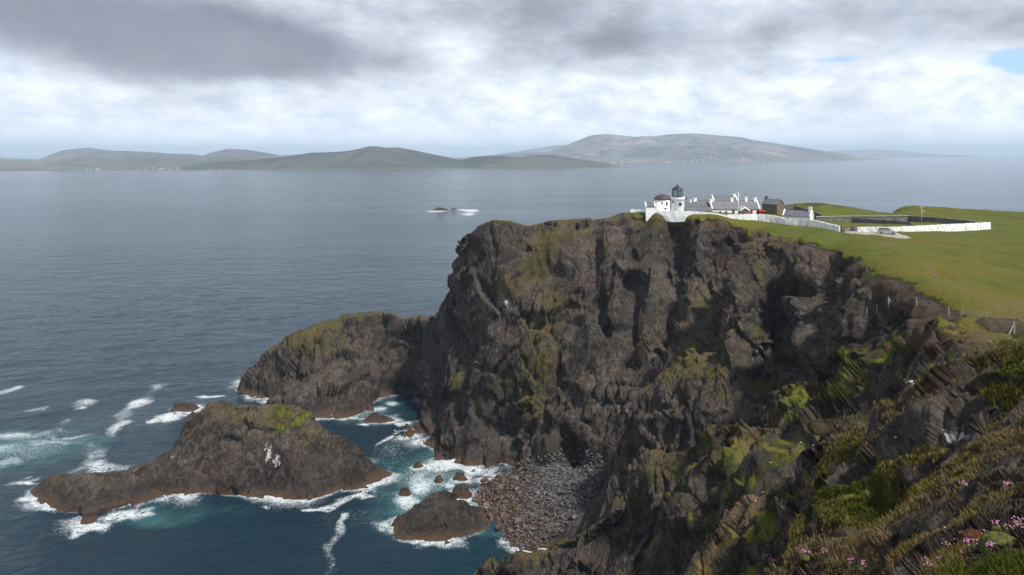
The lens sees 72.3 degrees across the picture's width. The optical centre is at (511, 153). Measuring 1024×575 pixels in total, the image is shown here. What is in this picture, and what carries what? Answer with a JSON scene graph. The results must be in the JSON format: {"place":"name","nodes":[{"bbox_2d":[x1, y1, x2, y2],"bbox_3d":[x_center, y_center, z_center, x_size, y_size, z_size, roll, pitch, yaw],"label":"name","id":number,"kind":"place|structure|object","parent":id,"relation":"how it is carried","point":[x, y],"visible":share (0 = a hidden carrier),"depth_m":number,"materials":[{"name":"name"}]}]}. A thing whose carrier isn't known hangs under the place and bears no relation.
{"place":"outdoors","nodes":[
{"label":"outdoors","id":0,"kind":"place"},
{"bbox_2d":[0,148,256,170],"bbox_3d":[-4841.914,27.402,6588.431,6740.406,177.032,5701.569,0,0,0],"label":"hills","id":1,"kind":"structure","parent":0,"point":[81,159],"depth_m":5634.77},
{"bbox_2d":[203,149,299,161],"bbox_3d":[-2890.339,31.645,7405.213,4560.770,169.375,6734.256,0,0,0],"label":"hills","id":2,"kind":"structure","parent":0,"point":[230,155],"depth_m":7448.07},
{"bbox_2d":[168,146,619,170],"bbox_3d":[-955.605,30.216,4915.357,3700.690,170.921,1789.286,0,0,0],"label":"hills","id":3,"kind":"structure","parent":0,"point":[372,157],"depth_m":4836.20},
{"bbox_2d":[0,155,1023,574],"bbox_3d":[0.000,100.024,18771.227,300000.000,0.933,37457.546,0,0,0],"label":"sea","id":4,"kind":"structure","parent":0,"point":[134,305],"depth_m":484.08,"materials":[{"name":"liquid"}]},
{"bbox_2d":[80,513,96,524],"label":"wave washed rock","id":5,"kind":"object","parent":4,"relation":"in","point":[91,518],"visible":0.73,"depth_m":189.88,"materials":[{"name":"brown stone"}]},
{"bbox_2d":[170,401,199,411],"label":"wave washed rock","id":6,"kind":"object","parent":4,"relation":"in","point":[184,406],"visible":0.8,"depth_m":272.62,"materials":[{"name":"brown stone"}]},
{"bbox_2d":[30,400,391,515],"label":"sea stack","id":7,"kind":"object","parent":4,"relation":"in","point":[261,451],"visible":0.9,"depth_m":209.44,"materials":[{"name":"grey stone"}]},
{"bbox_2d":[363,412,393,422],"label":"wave washed rock","id":8,"kind":"object","parent":4,"relation":"in","point":[374,417],"visible":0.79,"depth_m":261.52,"materials":[{"name":"brown stone"}]},
{"bbox_2d":[398,487,410,495],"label":"wave washed rock","id":9,"kind":"object","parent":4,"relation":"in","point":[404,491],"visible":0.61,"depth_m":204.80,"materials":[{"name":"brown stone"}]},
{"bbox_2d":[412,460,422,467],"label":"wave washed rock","id":10,"kind":"object","parent":4,"relation":"in","point":[418,464],"visible":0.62,"depth_m":223.33,"materials":[{"name":"brown stone"}]},
{"bbox_2d":[432,207,449,210],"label":"offshore skerry","id":11,"kind":"structure","parent":4,"relation":"in","point":[440,209],"depth_m":1229.38,"materials":[{"name":"grey stone"}]},
{"bbox_2d":[0,0,1023,154],"label":"sky","id":12,"kind":"structure","parent":0,"point":[197,77],"materials":[{"name":"grey"}]},
{"bbox_2d":[496,145,564,154],"bbox_3d":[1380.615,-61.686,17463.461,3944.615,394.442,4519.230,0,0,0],"label":"hills","id":13,"kind":"structure","parent":0,"point":[548,148],"depth_m":17943.47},
{"bbox_2d":[241,203,1023,574],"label":"cliff terrain","id":14,"kind":"structure","parent":0,"point":[699,383],"depth_m":174.46,"materials":[{"name":"grey stone"}]},
{"bbox_2d":[237,378,244,391],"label":"wave washed rock","id":15,"kind":"object","parent":14,"relation":"on","point":[241,387],"visible":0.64,"depth_m":295.54,"materials":[{"name":"brown stone"}]},
{"bbox_2d":[433,475,443,482],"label":"wave washed rock","id":16,"kind":"object","parent":14,"relation":"on","point":[438,479],"visible":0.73,"depth_m":213.39,"materials":[{"name":"brown stone"}]},
{"bbox_2d":[391,490,488,543],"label":"tidal rock","id":17,"kind":"object","parent":14,"relation":"on","point":[444,515],"visible":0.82,"depth_m":184.81,"materials":[{"name":"brown stone"}]},
{"bbox_2d":[453,472,467,480],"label":"wave washed rock","id":18,"kind":"object","parent":14,"relation":"on","point":[460,477],"visible":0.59,"depth_m":214.87,"materials":[{"name":"brown stone"}]},
{"bbox_2d":[452,483,472,498],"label":"wave washed rock","id":19,"kind":"object","parent":14,"relation":"on","point":[461,490],"visible":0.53,"depth_m":204.37,"materials":[{"name":"brown stone"}]},
{"bbox_2d":[472,447,607,549],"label":"shingle","id":20,"kind":"object","parent":14,"relation":"on","point":[561,482],"visible":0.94,"depth_m":195.81,"materials":[{"name":"grey stone"}]},
{"bbox_2d":[473,495,480,502],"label":"boulder","id":21,"kind":"object","parent":20,"relation":"on","point":[476,498],"visible":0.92,"depth_m":202.07,"materials":[{"name":"brown stone"}]},
{"bbox_2d":[480,476,488,482],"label":"boulder","id":22,"kind":"object","parent":20,"relation":"on","point":[484,479],"visible":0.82,"depth_m":213.66,"materials":[{"name":"brown stone"}]},
{"bbox_2d":[495,473,502,478],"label":"boulder","id":23,"kind":"object","parent":20,"relation":"on","point":[500,475],"visible":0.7,"depth_m":214.32,"materials":[{"name":"stone"}]},
{"bbox_2d":[495,526,503,531],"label":"boulder","id":24,"kind":"object","parent":20,"relation":"on","point":[499,528],"visible":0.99,"depth_m":185.32,"materials":[{"name":"stone"}]},
{"bbox_2d":[500,512,506,518],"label":"boulder","id":25,"kind":"object","parent":20,"relation":"on","point":[503,515],"visible":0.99,"depth_m":190.97,"materials":[{"name":"brown stone"}]},
{"bbox_2d":[506,526,512,533],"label":"boulder","id":26,"kind":"object","parent":20,"relation":"on","point":[510,528],"visible":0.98,"depth_m":184.07,"materials":[{"name":"grey stone"}]},
{"bbox_2d":[511,475,518,481],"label":"boulder","id":27,"kind":"object","parent":20,"relation":"on","point":[515,477],"visible":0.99,"depth_m":208.19,"materials":[{"name":"grey stone"}]},
{"bbox_2d":[513,516,521,524],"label":"boulder","id":28,"kind":"object","parent":20,"relation":"on","point":[517,520],"visible":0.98,"depth_m":186.27,"materials":[{"name":"grey stone"}]},
{"bbox_2d":[644,202,655,220],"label":"lean to store","id":29,"kind":"structure","parent":14,"relation":"on","point":[649,209],"depth_m":248.00,"materials":[{"name":"paint"}]},
{"bbox_2d":[654,194,670,210],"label":"keepers drum","id":30,"kind":"object","parent":14,"relation":"on","point":[662,202],"visible":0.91,"depth_m":248.55,"materials":[{"name":"white paint"}]},
{"bbox_2d":[630,209,726,221],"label":"compound wall","id":31,"kind":"structure","parent":14,"relation":"on","point":[675,216],"depth_m":245.36,"materials":[{"name":"white paint"}]},
{"bbox_2d":[670,184,686,210],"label":"lighthouse","id":32,"kind":"object","parent":14,"relation":"on","point":[677,203],"visible":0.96,"depth_m":248.10,"materials":[{"name":"white paint"}]},
{"bbox_2d":[684,199,698,206],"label":"keepers house","id":33,"kind":"structure","parent":14,"relation":"on","point":[690,203],"depth_m":255.54,"materials":[{"name":"stone"}]},
{"bbox_2d":[684,207,712,211],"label":"outbuilding","id":34,"kind":"structure","parent":14,"relation":"on","point":[708,209],"depth_m":248.14,"materials":[{"name":"stone"}]},
{"bbox_2d":[692,197,709,206],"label":"keepers cottage","id":35,"kind":"structure","parent":14,"relation":"on","point":[702,203],"depth_m":257.67,"materials":[{"name":"stone"}]},
{"bbox_2d":[711,192,737,199],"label":"house","id":36,"kind":"structure","parent":14,"relation":"on","point":[724,197],"depth_m":268.12,"materials":[{"name":"stone"}]},
{"bbox_2d":[708,196,759,213],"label":"long house","id":37,"kind":"structure","parent":14,"relation":"on","point":[731,206],"depth_m":254.79,"materials":[{"name":"stone"}]},
{"bbox_2d":[737,206,749,213],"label":"stone shed","id":38,"kind":"structure","parent":14,"relation":"on","point":[744,210],"depth_m":245.69,"materials":[{"name":"stone"}]},
{"bbox_2d":[761,196,783,213],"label":"stone house","id":39,"kind":"structure","parent":14,"relation":"on","point":[772,206],"depth_m":270.19,"materials":[{"name":"stone"}]},
{"bbox_2d":[769,557,777,567],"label":"sea thrift","id":40,"kind":"object","parent":14,"relation":"on","point":[771,564],"visible":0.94,"depth_m":55.38,"materials":[{"name":"green plant"}]},
{"bbox_2d":[727,214,839,231],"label":"white rubble wall","id":41,"kind":"structure","parent":14,"relation":"on","point":[795,222],"depth_m":233.67,"materials":[{"name":"white stone"}]},
{"bbox_2d":[782,206,813,219],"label":"gate cottage","id":42,"kind":"structure","parent":14,"relation":"on","point":[799,214],"depth_m":240.34,"materials":[{"name":"stone"}]},
{"bbox_2d":[784,206,822,216],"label":"garden wall","id":43,"kind":"structure","parent":14,"relation":"on","point":[798,208],"depth_m":273.30,"materials":[{"name":"grey stone"}]},
{"bbox_2d":[799,549,810,561],"bbox_3d":[15.487,21.187,37.067,0.620,0.481,0.573,0,0,-21],"label":"sea thrift","id":44,"kind":"object","parent":14,"relation":"on","point":[804,558],"visible":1,"depth_m":36.96,"materials":[{"name":"green plant"}]},
{"bbox_2d":[795,202,876,211],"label":"mound wall","id":45,"kind":"structure","parent":14,"relation":"on","point":[840,205],"depth_m":288.68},
{"bbox_2d":[840,226,844,231],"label":"gate post","id":46,"kind":"object","parent":14,"relation":"on","point":[842,228],"visible":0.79,"depth_m":215.08,"materials":[{"name":"white stone"}]},
{"bbox_2d":[846,557,855,567],"bbox_3d":[11.368,13.663,23.450,0.372,0.312,0.402,0,0,25],"label":"sea thrift","id":47,"kind":"object","parent":14,"relation":"on","point":[848,564],"visible":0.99,"depth_m":23.41,"materials":[{"name":"plant"}]},
{"bbox_2d":[815,215,908,221],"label":"enclosure back wall","id":48,"kind":"structure","parent":14,"relation":"on","point":[904,218],"depth_m":261.67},
{"bbox_2d":[857,560,867,572],"bbox_3d":[11.319,13.298,22.613,0.361,0.303,0.391,0,0,-14],"label":"sea thrift","id":49,"kind":"object","parent":14,"relation":"on","point":[860,567],"visible":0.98,"depth_m":22.57,"materials":[{"name":"green plant"}]},
{"bbox_2d":[851,218,911,224],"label":"cross wall","id":50,"kind":"structure","parent":14,"relation":"on","point":[864,220],"depth_m":245.84,"materials":[{"name":"grey stone"}]},
{"bbox_2d":[762,341,1023,574],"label":"grass","id":51,"kind":"structure","parent":14,"relation":"on","point":[1006,562],"depth_m":27.86,"materials":[{"name":"green plant"}]},
{"bbox_2d":[857,222,990,231],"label":"field wall","id":52,"kind":"structure","parent":14,"relation":"on","point":[965,226],"depth_m":215.61,"materials":[{"name":"white stone"}]},
{"bbox_2d":[923,562,934,574],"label":"sea thrift","id":53,"kind":"object","parent":14,"relation":"on","point":[926,570],"visible":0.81,"depth_m":14.81,"materials":[{"name":"plant"}]},
{"bbox_2d":[866,297,1014,333],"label":"wire fence","id":54,"kind":"object","parent":14,"relation":"on","point":[1013,326],"visible":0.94,"depth_m":101.27,"materials":[{"name":"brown wood"}]},
{"bbox_2d":[909,215,982,223],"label":"enclosure side wall","id":55,"kind":"structure","parent":14,"relation":"on","point":[936,219],"depth_m":245.55,"materials":[{"name":"grey stone"}]},
{"bbox_2d":[957,481,967,491],"bbox_3d":[14.244,10.499,22.081,0.375,0.315,0.406,0,0,-43],"label":"sea thrift","id":56,"kind":"object","parent":14,"relation":"on","point":[960,487],"visible":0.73,"depth_m":22.09,"materials":[{"name":"green plant"}]},
{"bbox_2d":[962,538,970,548],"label":"sea thrift","id":57,"kind":"object","parent":14,"relation":"on","point":[967,540],"visible":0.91,"depth_m":15.21,"materials":[{"name":"pink plant"}]},
{"bbox_2d":[956,528,982,545],"bbox_3d":[10.219,8.623,15.429,0.819,0.640,0.800,0,0,0],"label":"heath mound","id":58,"kind":"object","parent":14,"relation":"on","point":[969,533],"visible":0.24,"depth_m":15.43,"materials":[{"name":"brown plant"}]},
{"bbox_2d":[970,539,977,548],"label":"sea thrift","id":59,"kind":"object","parent":14,"relation":"on","point":[973,545],"visible":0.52,"depth_m":14.23,"materials":[{"name":"green plant"}]},
{"bbox_2d":[983,541,995,553],"bbox_3d":[8.622,7.113,12.613,0.260,0.218,0.281,0,0,10],"label":"sea thrift","id":60,"kind":"object","parent":14,"relation":"on","point":[987,549],"visible":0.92,"depth_m":12.61,"materials":[{"name":"pink plant"}]},
{"bbox_2d":[989,519,1002,531],"bbox_3d":[10.593,8.137,15.323,0.266,0.223,0.288,0,0,-7],"label":"sea thrift","id":61,"kind":"object","parent":14,"relation":"on","point":[995,527],"visible":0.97,"depth_m":15.29,"materials":[{"name":"green plant"}]},
{"bbox_2d":[978,531,1018,552],"bbox_3d":[8.995,7.271,12.893,0.723,0.581,0.738,0,0,0],"label":"heath mound","id":62,"kind":"object","parent":14,"relation":"on","point":[997,537],"visible":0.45,"depth_m":12.86,"materials":[{"name":"green plant"}]},
{"bbox_2d":[1000,481,1012,491],"bbox_3d":[13.197,8.879,18.681,0.326,0.274,0.353,0,0,39],"label":"sea thrift","id":63,"kind":"object","parent":14,"relation":"on","point":[1007,484],"visible":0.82,"depth_m":18.68,"materials":[{"name":"pink plant"}]},
{"bbox_2d":[1003,523,1014,531],"bbox_3d":[10.681,8.057,15.020,0.285,0.221,0.263,0,0,-15],"label":"sea thrift","id":64,"kind":"object","parent":14,"relation":"on","point":[1007,529],"visible":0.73,"depth_m":15.02,"materials":[{"name":"pink plant"}]},
{"bbox_2d":[1011,516,1023,526],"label":"sea thrift","id":65,"kind":"object","parent":14,"relation":"on","point":[1022,523],"visible":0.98,"depth_m":15.12,"materials":[{"name":"pink plant"}]},
{"bbox_2d":[453,133,884,162],"bbox_3d":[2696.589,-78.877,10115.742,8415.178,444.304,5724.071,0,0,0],"label":"hills","id":66,"kind":"structure","parent":0,"point":[671,148],"depth_m":9338.94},
{"bbox_2d":[844,231,910,238],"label":"gravel track","id":67,"kind":"structure","parent":0,"point":[896,235],"depth_m":204.33,"materials":[{"name":"beige gravel"}]},
{"bbox_2d":[878,227,896,233],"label":"parked car","id":68,"kind":"object","parent":67,"relation":"on","point":[881,230],"visible":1,"depth_m":203.43,"materials":[{"name":"silver metal"}]},
{"bbox_2d":[828,149,978,156],"bbox_3d":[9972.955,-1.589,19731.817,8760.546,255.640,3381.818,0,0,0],"label":"hills","id":69,"kind":"structure","parent":0,"point":[875,153],"depth_m":19869.47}
]}

